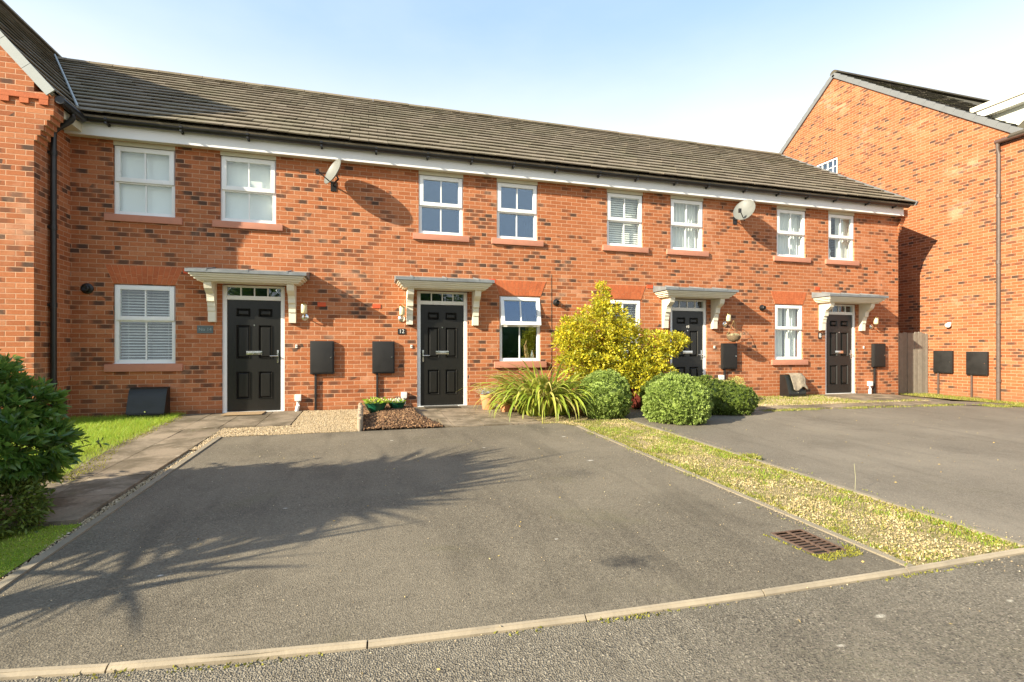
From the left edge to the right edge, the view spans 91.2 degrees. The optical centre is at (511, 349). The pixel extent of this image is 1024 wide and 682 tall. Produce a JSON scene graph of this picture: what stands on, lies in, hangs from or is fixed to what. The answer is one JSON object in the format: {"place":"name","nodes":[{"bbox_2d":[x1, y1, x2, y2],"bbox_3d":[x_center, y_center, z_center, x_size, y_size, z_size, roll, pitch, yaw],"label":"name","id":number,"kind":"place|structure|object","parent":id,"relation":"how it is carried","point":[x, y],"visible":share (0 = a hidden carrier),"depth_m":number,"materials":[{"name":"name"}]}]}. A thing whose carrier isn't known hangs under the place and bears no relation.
{"place":"outdoors","nodes":[
{"label":"outdoors","id":0,"kind":"place"},
{"bbox_2d":[0,522,82,577],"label":"lawn","id":1,"kind":"structure","parent":0,"point":[4,539],"depth_m":3.21,"materials":[{"name":"green plant"}]},
{"bbox_2d":[0,472,56,536],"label":"bush","id":2,"kind":"object","parent":1,"relation":"on","point":[38,503],"visible":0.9,"depth_m":3.41,"materials":[{"name":"green plant"}]},
{"bbox_2d":[0,349,108,497],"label":"evergreen shrub","id":3,"kind":"object","parent":1,"relation":"on","point":[47,431],"visible":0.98,"depth_m":3.51,"materials":[{"name":"green plant"}]},
{"bbox_2d":[0,411,183,480],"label":"lawn","id":4,"kind":"structure","parent":0,"point":[98,437],"depth_m":6.72,"materials":[{"name":"green plant"}]},
{"bbox_2d":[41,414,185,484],"bbox_3d":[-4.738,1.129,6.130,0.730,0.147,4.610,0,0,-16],"label":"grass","id":5,"kind":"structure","parent":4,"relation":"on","point":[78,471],"depth_m":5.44,"materials":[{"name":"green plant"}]},
{"bbox_2d":[126,387,169,419],"bbox_3d":[-5.878,0.856,8.117,0.530,0.499,0.299,0,0,-16],"label":"gas box","id":6,"kind":"object","parent":4,"relation":"on","point":[147,401],"visible":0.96,"depth_m":8.05,"materials":[{"name":"black plastic"}]},
{"bbox_2d":[0,411,302,529],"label":"path","id":7,"kind":"structure","parent":0,"point":[133,463],"depth_m":5.21,"materials":[{"name":"grey concrete"}]},
{"bbox_2d":[221,411,265,415],"bbox_3d":[-4.497,1.065,8.436,0.600,0.013,0.385,0,0,-16],"label":"doormat","id":8,"kind":"object","parent":7,"relation":"on","point":[245,413],"visible":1,"depth_m":8.35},
{"bbox_2d":[189,409,357,450],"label":"gravel","id":9,"kind":"structure","parent":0,"point":[332,423],"depth_m":7.30,"materials":[{"name":"beige gravel"}]},
{"bbox_2d":[363,427,442,430],"bbox_3d":[-1.857,1.118,8.269,1.140,0.055,2.180,0,0,-16],"label":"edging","id":10,"kind":"object","parent":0,"point":[406,428],"visible":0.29,"depth_m":7.30,"materials":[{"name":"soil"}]},
{"bbox_2d":[365,416,425,429],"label":"soil","id":11,"kind":"structure","parent":10,"relation":"on","point":[394,428],"depth_m":7.24,"materials":[{"name":"brown soil"}]},
{"bbox_2d":[363,404,443,429],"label":"bark chips","id":12,"kind":"object","parent":11,"relation":"on","point":[409,415],"visible":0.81,"depth_m":7.60,"materials":[{"name":"brown wood"}]},
{"bbox_2d":[362,397,390,412],"bbox_3d":[-2.306,0.910,8.505,0.514,0.292,0.498,0,0,-16],"label":"flower bowl","id":13,"kind":"object","parent":12,"relation":"on","point":[377,404],"visible":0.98,"depth_m":8.36,"materials":[{"name":"green plastic"}]},
{"bbox_2d":[388,397,405,407],"bbox_3d":[-2.006,0.939,8.762,0.325,0.225,0.330,0,0,-16],"label":"flower bowl","id":14,"kind":"object","parent":12,"relation":"on","point":[398,403],"visible":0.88,"depth_m":8.69,"materials":[{"name":"green plastic"}]},
{"bbox_2d":[0,423,904,672],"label":"driveway","id":15,"kind":"structure","parent":0,"point":[173,581],"depth_m":3.14,"materials":[{"name":"grey asphalt"}]},
{"bbox_2d":[3,429,825,645],"bbox_3d":[-0.759,1.203,4.806,4.851,0.130,4.941,0,0,-16],"label":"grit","id":16,"kind":"object","parent":15,"relation":"on","point":[368,543],"visible":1,"depth_m":3.40,"materials":[{"name":"grey gravel"}]},
{"bbox_2d":[583,426,897,561],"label":"gravel","id":17,"kind":"structure","parent":15,"relation":"on","point":[748,498],"depth_m":3.89,"materials":[{"name":"beige gravel"}]},
{"bbox_2d":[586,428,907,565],"bbox_3d":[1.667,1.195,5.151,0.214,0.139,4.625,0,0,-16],"label":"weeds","id":18,"kind":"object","parent":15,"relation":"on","point":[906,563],"visible":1,"depth_m":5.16,"materials":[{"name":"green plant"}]},
{"bbox_2d":[771,529,846,554],"bbox_3d":[1.946,1.292,3.300,0.260,0.080,0.360,0,0,-16],"label":"drain grate","id":19,"kind":"object","parent":15,"relation":"in","point":[807,542],"visible":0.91,"depth_m":3.32,"materials":[{"name":"metal"}]},
{"bbox_2d":[763,534,862,560],"bbox_3d":[1.903,1.256,3.165,0.551,0.022,0.314,0,0,22],"label":"moss","id":20,"kind":"object","parent":15,"relation":"on","point":[825,557],"visible":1,"depth_m":3.10,"materials":[{"name":"green plant"}]},
{"bbox_2d":[413,404,541,427],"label":"path","id":21,"kind":"structure","parent":0,"point":[466,416],"depth_m":8.30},
{"bbox_2d":[424,405,458,407],"bbox_3d":[-1.325,1.065,9.417,0.640,0.014,0.230,0,0,-16],"label":"doormat","id":22,"kind":"object","parent":21,"relation":"on","point":[445,406],"visible":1,"depth_m":9.38,"materials":[{"name":"rubber"}]},
{"bbox_2d":[474,385,497,409],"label":"potted plant","id":23,"kind":"object","parent":21,"relation":"on","point":[485,402],"visible":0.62,"depth_m":9.12,"materials":[{"name":"beige plant"}]},
{"bbox_2d":[500,398,511,411],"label":"potted plant","id":24,"kind":"object","parent":21,"relation":"on","point":[507,407],"visible":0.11,"depth_m":8.85,"materials":[{"name":"orange plant"}]},
{"bbox_2d":[0,398,1012,648],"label":"ground","id":25,"kind":"structure","parent":0,"point":[566,424],"depth_m":3.65,"materials":[{"name":"grey"}]},
{"bbox_2d":[0,0,86,418],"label":"gabled house","id":26,"kind":"structure","parent":25,"relation":"on","point":[36,118],"depth_m":7.14,"materials":[{"name":"orange brick"}]},
{"bbox_2d":[0,450,195,580],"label":"gravel","id":27,"kind":"structure","parent":25,"relation":"on","point":[113,503],"depth_m":3.88,"materials":[{"name":"grey gravel"}]},
{"bbox_2d":[0,436,221,590],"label":"edging kerb","id":28,"kind":"structure","parent":25,"relation":"on","point":[25,568],"depth_m":3.44,"materials":[{"name":"concrete"}]},
{"bbox_2d":[56,56,354,418],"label":"terraced house","id":29,"kind":"structure","parent":25,"relation":"on","point":[220,207],"depth_m":8.54,"materials":[{"name":"orange brick"}]},
{"bbox_2d":[80,283,93,293],"bbox_3d":[-6.766,-0.979,7.965,0.170,0.170,0.100,0,0,-16],"label":"flue vent","id":30,"kind":"object","parent":29,"relation":"attached to","point":[87,288],"visible":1,"depth_m":7.98,"materials":[{"name":"black plastic"}]},
{"bbox_2d":[114,146,174,216],"bbox_3d":[-6.046,-2.752,8.303,0.878,1.129,0.139,0,0,-16],"label":"window","id":31,"kind":"structure","parent":29,"relation":"in","point":[144,179],"depth_m":8.32,"materials":[{"name":"white plastic"}]},
{"bbox_2d":[114,284,174,363],"bbox_3d":[-6.048,-0.414,8.320,0.883,1.304,0.172,0,0,-16],"label":"window","id":32,"kind":"structure","parent":29,"relation":"in","point":[118,318],"depth_m":8.31,"materials":[{"name":"white plastic"}]},
{"bbox_2d":[197,326,212,332],"bbox_3d":[-5.178,-0.344,8.468,0.240,0.130,0.014,0,0,-16],"label":"number plaque","id":33,"kind":"object","parent":29,"relation":"attached to","point":[204,329],"visible":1,"depth_m":8.46,"materials":[{"name":"stone"}]},
{"bbox_2d":[221,156,275,223],"bbox_3d":[-4.567,-2.752,8.730,0.878,1.129,0.139,0,0,-16],"label":"window","id":34,"kind":"structure","parent":29,"relation":"in","point":[248,186],"depth_m":8.76,"materials":[{"name":"white plastic"}]},
{"bbox_2d":[227,300,280,411],"bbox_3d":[-4.478,0.101,8.720,0.841,1.919,0.114,0,0,-16],"label":"door","id":35,"kind":"structure","parent":29,"relation":"in","point":[253,327],"depth_m":8.73,"materials":[{"name":"black metal"}]},
{"bbox_2d":[295,394,300,410],"bbox_3d":[-3.770,0.964,8.834,0.106,0.357,0.092,0,0,-16],"label":"waste pipe","id":36,"kind":"object","parent":29,"relation":"attached to","point":[297,398],"visible":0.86,"depth_m":8.81,"materials":[{"name":"white plastic"}]},
{"bbox_2d":[300,302,308,320],"bbox_3d":[-3.651,-0.680,8.820,0.124,0.327,0.187,0,0,-16],"label":"wall lamp","id":37,"kind":"object","parent":29,"relation":"attached to","point":[304,316],"visible":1,"depth_m":8.77,"materials":[{"name":"silver metal"}]},
{"bbox_2d":[310,341,333,410],"bbox_3d":[-3.386,0.473,8.949,0.400,1.265,0.083,0,0,-16],"label":"meter box","id":38,"kind":"object","parent":29,"relation":"attached to","point":[321,357],"visible":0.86,"depth_m":8.92,"materials":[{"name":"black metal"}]},
{"bbox_2d":[315,159,340,191],"bbox_3d":[-3.206,-3.102,8.788,0.418,0.497,0.493,0,0,-16],"label":"satellite dish","id":39,"kind":"object","parent":29,"relation":"attached to","point":[331,173],"visible":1,"depth_m":8.84,"materials":[{"name":"metal"}]},
{"bbox_2d":[357,403,362,430],"bbox_3d":[-2.326,1.032,7.694,0.088,0.317,1.303,0,0,-16],"label":"log edging","id":40,"kind":"object","parent":25,"relation":"on","point":[360,418],"visible":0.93,"depth_m":7.26,"materials":[{"name":"brown wood"}]},
{"bbox_2d":[340,96,577,408],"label":"terraced house","id":41,"kind":"structure","parent":25,"relation":"on","point":[461,236],"depth_m":9.73,"materials":[{"name":"orange brick"}]},
{"bbox_2d":[372,341,394,397],"bbox_3d":[-2.368,0.473,9.243,0.400,1.265,0.083,0,0,-16],"label":"meter box","id":42,"kind":"object","parent":41,"relation":"attached to","point":[383,356],"visible":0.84,"depth_m":9.21,"materials":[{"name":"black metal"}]},
{"bbox_2d":[398,304,404,321],"bbox_3d":[-2.037,-0.680,9.286,0.124,0.327,0.187,0,0,-16],"label":"wall lamp","id":43,"kind":"object","parent":41,"relation":"attached to","point":[401,318],"visible":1,"depth_m":9.23,"materials":[{"name":"silver metal"}]},
{"bbox_2d":[398,329,404,333],"bbox_3d":[-2.060,-0.344,9.368,0.140,0.105,0.014,0,0,-16],"label":"number plaque","id":44,"kind":"object","parent":41,"relation":"attached to","point":[401,331],"visible":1,"depth_m":9.36,"materials":[{"name":"black metal"}]},
{"bbox_2d":[401,392,406,403],"bbox_3d":[-2.012,0.964,9.341,0.106,0.357,0.092,0,0,-16],"label":"waste pipe","id":45,"kind":"object","parent":41,"relation":"attached to","point":[403,395],"visible":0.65,"depth_m":9.32,"materials":[{"name":"white plastic"}]},
{"bbox_2d":[419,175,462,235],"bbox_3d":[-1.367,-2.752,9.634,0.858,1.129,0.100,0,0,-16],"label":"window","id":46,"kind":"structure","parent":41,"relation":"in","point":[459,206],"depth_m":9.61,"materials":[{"name":"white plastic"}]},
{"bbox_2d":[421,305,462,405],"bbox_3d":[-1.336,0.101,9.627,0.821,1.919,0.114,0,0,-16],"label":"door","id":47,"kind":"structure","parent":41,"relation":"in","point":[442,337],"depth_m":9.63,"materials":[{"name":"black metal"}]},
{"bbox_2d":[497,182,536,240],"bbox_3d":[0.094,-2.752,10.056,0.858,1.129,0.100,0,0,-16],"label":"window","id":48,"kind":"structure","parent":41,"relation":"in","point":[533,212],"depth_m":10.03,"materials":[{"name":"white plastic"}]},
{"bbox_2d":[499,296,540,360],"bbox_3d":[0.166,-0.414,10.022,0.868,1.304,0.206,0,0,-16],"label":"window","id":49,"kind":"structure","parent":41,"relation":"in","point":[502,323],"depth_m":10.00,"materials":[{"name":"white plastic"}]},
{"bbox_2d":[529,350,534,357],"bbox_3d":[0.409,0.093,10.298,0.110,0.175,0.110,0,0,-16],"label":"ornament vase","id":50,"kind":"object","parent":41,"relation":"on","point":[531,355],"visible":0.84,"depth_m":10.26,"materials":[{"name":"white ceramic"}]},
{"bbox_2d":[551,274,551,384],"bbox_3d":[0.802,-0.224,10.199,0.013,2.620,0.007,0,0,-16],"label":"cable","id":51,"kind":"object","parent":41,"relation":"attached to","point":[551,323],"visible":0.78,"depth_m":10.20,"materials":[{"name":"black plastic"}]},
{"bbox_2d":[553,299,559,305],"bbox_3d":[0.911,-0.964,10.181,0.140,0.140,0.100,0,0,-16],"label":"flue vent","id":52,"kind":"object","parent":41,"relation":"attached to","point":[556,302],"visible":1,"depth_m":10.19,"materials":[{"name":"black plastic"}]},
{"bbox_2d":[0,548,1023,680],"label":"kerb","id":53,"kind":"structure","parent":25,"relation":"on","point":[135,665],"depth_m":2.24,"materials":[{"name":"concrete"}]},
{"bbox_2d":[464,352,601,421],"bbox_3d":[0.437,0.622,8.561,2.654,1.171,2.217,0,0,-16],"label":"strap leaf plant","id":54,"kind":"object","parent":25,"relation":"on","point":[532,395],"visible":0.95,"depth_m":8.32,"materials":[{"name":"green plant"}]},
{"bbox_2d":[550,280,692,395],"bbox_3d":[2.093,-0.098,9.646,2.877,2.536,1.232,0,0,-16],"label":"golden shrub","id":55,"kind":"object","parent":25,"relation":"on","point":[605,350],"visible":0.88,"depth_m":9.41,"materials":[{"name":"yellow plant"}]},
{"bbox_2d":[517,118,766,401],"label":"terraced house","id":56,"kind":"structure","parent":25,"relation":"on","point":[660,241],"depth_m":11.08,"materials":[{"name":"orange brick"}]},
{"bbox_2d":[607,300,639,360],"bbox_3d":[2.336,-0.414,10.741,0.858,1.304,0.172,0,0,-16],"label":"window","id":57,"kind":"structure","parent":56,"relation":"in","point":[637,302],"depth_m":10.76,"materials":[{"name":"white plastic"}]},
{"bbox_2d":[607,193,641,246],"bbox_3d":[2.381,-2.752,10.749,0.858,1.129,0.162,0,0,-16],"label":"window","id":58,"kind":"structure","parent":56,"relation":"in","point":[637,218],"depth_m":10.78,"materials":[{"name":"white plastic"}]},
{"bbox_2d":[671,199,701,250],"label":"window","id":59,"kind":"structure","parent":56,"relation":"in","point":[686,216],"depth_m":11.23,"materials":[{"name":"white plastic"}]},
{"bbox_2d":[672,311,702,379],"bbox_3d":[3.902,0.101,11.140,0.796,1.919,0.114,0,0,-16],"label":"door","id":60,"kind":"structure","parent":56,"relation":"in","point":[690,361],"depth_m":11.17,"materials":[{"name":"black metal"}]},
{"bbox_2d":[722,312,731,326],"bbox_3d":[4.842,-0.680,11.273,0.124,0.327,0.187,0,0,-16],"label":"wall lamp","id":61,"kind":"object","parent":56,"relation":"attached to","point":[728,319],"visible":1,"depth_m":11.22,"materials":[{"name":"silver metal"}]},
{"bbox_2d":[721,343,736,379],"bbox_3d":[4.915,0.478,11.347,0.400,1.255,0.083,0,0,-16],"label":"meter box","id":62,"kind":"object","parent":56,"relation":"attached to","point":[728,355],"visible":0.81,"depth_m":11.31,"materials":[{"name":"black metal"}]},
{"bbox_2d":[725,318,741,341],"bbox_3d":[4.914,-0.447,11.107,0.379,0.546,0.406,0,0,26],"label":"hanging basket","id":63,"kind":"object","parent":56,"relation":"attached to","point":[734,337],"visible":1,"depth_m":11.02,"materials":[{"name":"wicker"}]},
{"bbox_2d":[733,200,754,224],"bbox_3d":[5.093,-3.107,11.176,0.428,0.506,0.510,0,0,-16],"label":"satellite dish","id":64,"kind":"object","parent":56,"relation":"attached to","point":[744,209],"visible":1,"depth_m":11.18,"materials":[{"name":"metal"}]},
{"bbox_2d":[641,372,714,425],"bbox_3d":[2.648,0.807,8.037,1.086,0.899,1.079,0,0,29],"label":"round bush","id":65,"kind":"object","parent":25,"relation":"on","point":[679,399],"visible":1,"depth_m":7.73,"materials":[{"name":"green plant"}]},
{"bbox_2d":[639,371,759,415],"bbox_3d":[3.366,0.790,9.103,2.185,0.833,1.005,0,0,4],"label":"hedge","id":66,"kind":"object","parent":25,"relation":"on","point":[732,398],"visible":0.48,"depth_m":8.77,"materials":[{"name":"green plant"}]},
{"bbox_2d":[577,425,913,566],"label":"edging kerb","id":67,"kind":"structure","parent":25,"relation":"on","point":[857,543],"depth_m":3.80,"materials":[{"name":"concrete"}]},
{"bbox_2d":[658,137,918,396],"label":"terraced house","id":68,"kind":"structure","parent":25,"relation":"on","point":[806,287],"depth_m":12.23,"materials":[{"name":"orange brick"}]},
{"bbox_2d":[759,305,765,310],"bbox_3d":[5.811,-0.974,11.597,0.140,0.140,0.100,0,0,-16],"label":"flue vent","id":69,"kind":"object","parent":68,"relation":"attached to","point":[762,307],"visible":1,"depth_m":11.60,"materials":[{"name":"black plastic"}]},
{"bbox_2d":[775,305,801,359],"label":"window","id":70,"kind":"structure","parent":68,"relation":"in","point":[789,328],"depth_m":12.00,"materials":[{"name":"white plastic"}]},
{"bbox_2d":[777,209,804,257],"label":"window","id":71,"kind":"structure","parent":68,"relation":"in","point":[790,224],"depth_m":12.03,"materials":[{"name":"white plastic"}]},
{"bbox_2d":[826,315,852,392],"bbox_3d":[8.050,0.101,12.338,0.821,1.919,0.114,0,0,-16],"label":"door","id":72,"kind":"structure","parent":68,"relation":"in","point":[839,354],"depth_m":12.35,"materials":[{"name":"black metal"}]},
{"bbox_2d":[828,214,852,260],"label":"window","id":73,"kind":"structure","parent":68,"relation":"in","point":[841,237],"depth_m":12.44,"materials":[{"name":"white plastic"}]},
{"bbox_2d":[867,381,872,393],"bbox_3d":[8.931,0.964,12.502,0.106,0.357,0.092,0,0,-16],"label":"waste pipe","id":74,"kind":"object","parent":68,"relation":"attached to","point":[869,383],"visible":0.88,"depth_m":12.48,"materials":[{"name":"white plastic"}]},
{"bbox_2d":[869,316,878,328],"bbox_3d":[9.022,-0.680,12.480,0.124,0.327,0.187,0,0,-16],"label":"wall lamp","id":75,"kind":"object","parent":68,"relation":"attached to","point":[875,320],"visible":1,"depth_m":12.44,"materials":[{"name":"silver metal"}]},
{"bbox_2d":[871,344,885,393],"bbox_3d":[9.200,0.473,12.584,0.400,1.265,0.083,0,0,-16],"label":"meter box","id":76,"kind":"object","parent":68,"relation":"attached to","point":[878,355],"visible":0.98,"depth_m":12.56,"materials":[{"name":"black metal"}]},
{"bbox_2d":[634,421,1023,546],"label":"edging kerb","id":77,"kind":"structure","parent":25,"relation":"on","point":[911,508],"depth_m":4.19,"materials":[{"name":"concrete"}]},
{"bbox_2d":[779,70,1023,406],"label":"gabled house","id":78,"kind":"structure","parent":25,"relation":"on","point":[952,163],"depth_m":13.25,"materials":[{"name":"orange brick"}]},
{"bbox_2d":[817,157,836,172],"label":"window","id":79,"kind":"structure","parent":78,"relation":"in","point":[831,165],"depth_m":16.70,"materials":[{"name":"white plastic"}]},
{"bbox_2d":[933,351,953,398],"bbox_3d":[11.418,0.704,13.290,0.083,1.365,0.460,0,0,-16],"label":"meter box","id":80,"kind":"object","parent":78,"relation":"attached to","point":[943,361],"visible":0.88,"depth_m":13.29,"materials":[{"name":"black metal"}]},
{"bbox_2d":[966,351,988,401],"bbox_3d":[11.632,0.714,12.550,0.083,1.345,0.460,0,0,-16],"label":"meter box","id":81,"kind":"object","parent":78,"relation":"attached to","point":[977,363],"visible":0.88,"depth_m":12.55,"materials":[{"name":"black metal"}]},
{"bbox_2d":[898,329,927,397],"bbox_3d":[10.556,0.419,13.437,1.620,1.935,0.160,0,0,-16],"label":"timber fence","id":82,"kind":"object","parent":25,"relation":"on","point":[913,363],"visible":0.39,"depth_m":13.52,"materials":[{"name":"brown wood"}]},
{"bbox_2d":[0,554,1023,681],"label":"road","id":83,"kind":"structure","parent":0,"point":[898,629],"depth_m":2.18,"materials":[{"name":"grey asphalt"}]},
{"bbox_2d":[58,561,982,681],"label":"moss","id":84,"kind":"object","parent":83,"relation":"on","point":[536,630],"visible":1,"depth_m":2.29,"materials":[{"name":"green plant"}]},
{"bbox_2d":[134,417,1015,673],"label":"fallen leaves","id":85,"kind":"object","parent":83,"relation":"on","point":[550,517],"visible":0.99,"depth_m":3.60,"materials":[{"name":"brown plant"}]},
{"bbox_2d":[3,0,1023,152],"label":"sky","id":86,"kind":"structure","parent":0,"point":[744,74],"materials":[{"name":"blue"}]},
{"bbox_2d":[524,339,528,357],"bbox_3d":[0.290,-0.026,10.252,0.129,0.385,0.092,0,0,-28],"label":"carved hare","id":87,"kind":"object","parent":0,"point":[526,354],"visible":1,"depth_m":10.22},
{"bbox_2d":[629,396,868,409],"bbox_3d":[4.581,1.111,10.519,6.020,0.037,1.470,0,0,-16],"label":"gravel bed","id":88,"kind":"object","parent":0,"point":[631,408],"depth_m":10.53,"materials":[{"name":"beige gravel"}]},
{"bbox_2d":[630,382,642,407],"bbox_3d":[2.451,0.850,9.607,0.515,0.500,0.515,0,0,-16],"label":"plant pot","id":89,"kind":"object","parent":88,"relation":"on","point":[636,401],"visible":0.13,"depth_m":9.45,"materials":[{"name":"ceramic"}]},
{"bbox_2d":[711,375,745,385],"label":"pale plant","id":90,"kind":"object","parent":88,"relation":"on","point":[734,379],"visible":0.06,"depth_m":10.38,"materials":[{"name":"yellow plant"}]},
{"bbox_2d":[780,374,805,397],"bbox_3d":[6.559,0.841,11.709,0.500,0.530,0.299,0,0,-16],"label":"gas box","id":91,"kind":"object","parent":88,"relation":"on","point":[786,387],"visible":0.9,"depth_m":11.62,"materials":[{"name":"black plastic"}]},
{"bbox_2d":[787,373,807,390],"bbox_3d":[6.645,0.747,11.702,0.422,0.414,0.274,0,0,-16],"label":"sack","id":92,"kind":"object","parent":91,"relation":"on","point":[798,381],"visible":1,"depth_m":11.63,"materials":[{"name":"beige fabric"}]},
{"bbox_2d":[757,393,927,404],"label":"weeds","id":93,"kind":"object","parent":88,"relation":"on","point":[802,399],"visible":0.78,"depth_m":10.88,"materials":[{"name":"plant"}]},
{"bbox_2d":[758,395,929,405],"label":"gravel","id":94,"kind":"structure","parent":88,"relation":"on","point":[833,402],"depth_m":10.78,"materials":[{"name":"beige gravel"}]},
{"bbox_2d":[513,405,1022,565],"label":"verge","id":95,"kind":"structure","parent":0,"point":[924,526],"depth_m":3.97,"materials":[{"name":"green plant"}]},
{"bbox_2d":[578,368,631,418],"bbox_3d":[1.569,0.767,8.519,0.938,0.920,0.928,0,0,-16],"label":"round bush","id":96,"kind":"object","parent":95,"relation":"on","point":[611,387],"visible":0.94,"depth_m":8.24,"materials":[{"name":"green plant"}]},
{"bbox_2d":[578,425,910,560],"bbox_3d":[1.716,1.202,5.306,0.147,0.136,4.762,0,0,-16],"label":"moss","id":97,"kind":"object","parent":95,"relation":"on","point":[709,477],"visible":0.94,"depth_m":4.24,"materials":[{"name":"green plant"}]},
{"bbox_2d":[542,419,1022,564],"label":"straw","id":98,"kind":"object","parent":95,"relation":"on","point":[886,522],"visible":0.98,"depth_m":3.89,"materials":[{"name":"plant"}]},
{"bbox_2d":[543,419,1023,564],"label":"weeds","id":99,"kind":"object","parent":95,"relation":"on","point":[595,424],"visible":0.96,"depth_m":4.74,"materials":[{"name":"green plant"}]},
{"bbox_2d":[626,422,1006,543],"bbox_3d":[2.559,1.199,5.606,0.188,0.140,4.858,0,0,-16],"label":"moss","id":100,"kind":"object","parent":95,"relation":"on","point":[902,509],"visible":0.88,"depth_m":4.24,"materials":[{"name":"green plant"}]},
{"bbox_2d":[624,405,1023,542],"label":"driveway","id":101,"kind":"structure","parent":0,"point":[955,463],"depth_m":6.10,"materials":[{"name":"grey asphalt"}]},
{"bbox_2d":[741,453,761,459],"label":"weeds","id":102,"kind":"object","parent":101,"relation":"on","point":[753,456],"visible":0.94,"depth_m":5.57,"materials":[{"name":"green plant"}]},
{"bbox_2d":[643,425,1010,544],"bbox_3d":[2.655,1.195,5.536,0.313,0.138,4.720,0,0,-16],"label":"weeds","id":103,"kind":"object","parent":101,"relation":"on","point":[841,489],"visible":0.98,"depth_m":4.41,"materials":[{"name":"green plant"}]},
{"bbox_2d":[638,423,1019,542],"bbox_3d":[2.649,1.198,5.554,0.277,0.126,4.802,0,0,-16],"label":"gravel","id":104,"kind":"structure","parent":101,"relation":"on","point":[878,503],"depth_m":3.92,"materials":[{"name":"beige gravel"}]},
{"bbox_2d":[759,403,965,411],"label":"weeds","id":105,"kind":"object","parent":101,"relation":"on","point":[853,407],"visible":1,"depth_m":9.78,"materials":[{"name":"green plant"}]},
{"bbox_2d":[972,403,1023,407],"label":"weeds","id":106,"kind":"object","parent":101,"relation":"on","point":[1005,405],"visible":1,"depth_m":10.52,"materials":[{"name":"plant"}]},
{"bbox_2d":[753,393,949,410],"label":"path","id":107,"kind":"structure","parent":0,"point":[868,397],"depth_m":10.63,"materials":[{"name":"grey concrete"}]},
{"bbox_2d":[898,392,1023,404],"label":"verge","id":108,"kind":"structure","parent":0,"point":[947,398],"depth_m":12.27,"materials":[{"name":"green plant"}]},
{"bbox_2d":[921,400,1012,405],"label":"path","id":109,"kind":"structure","parent":0,"point":[963,402],"depth_m":11.19,"materials":[{"name":"grey concrete"}]}
]}

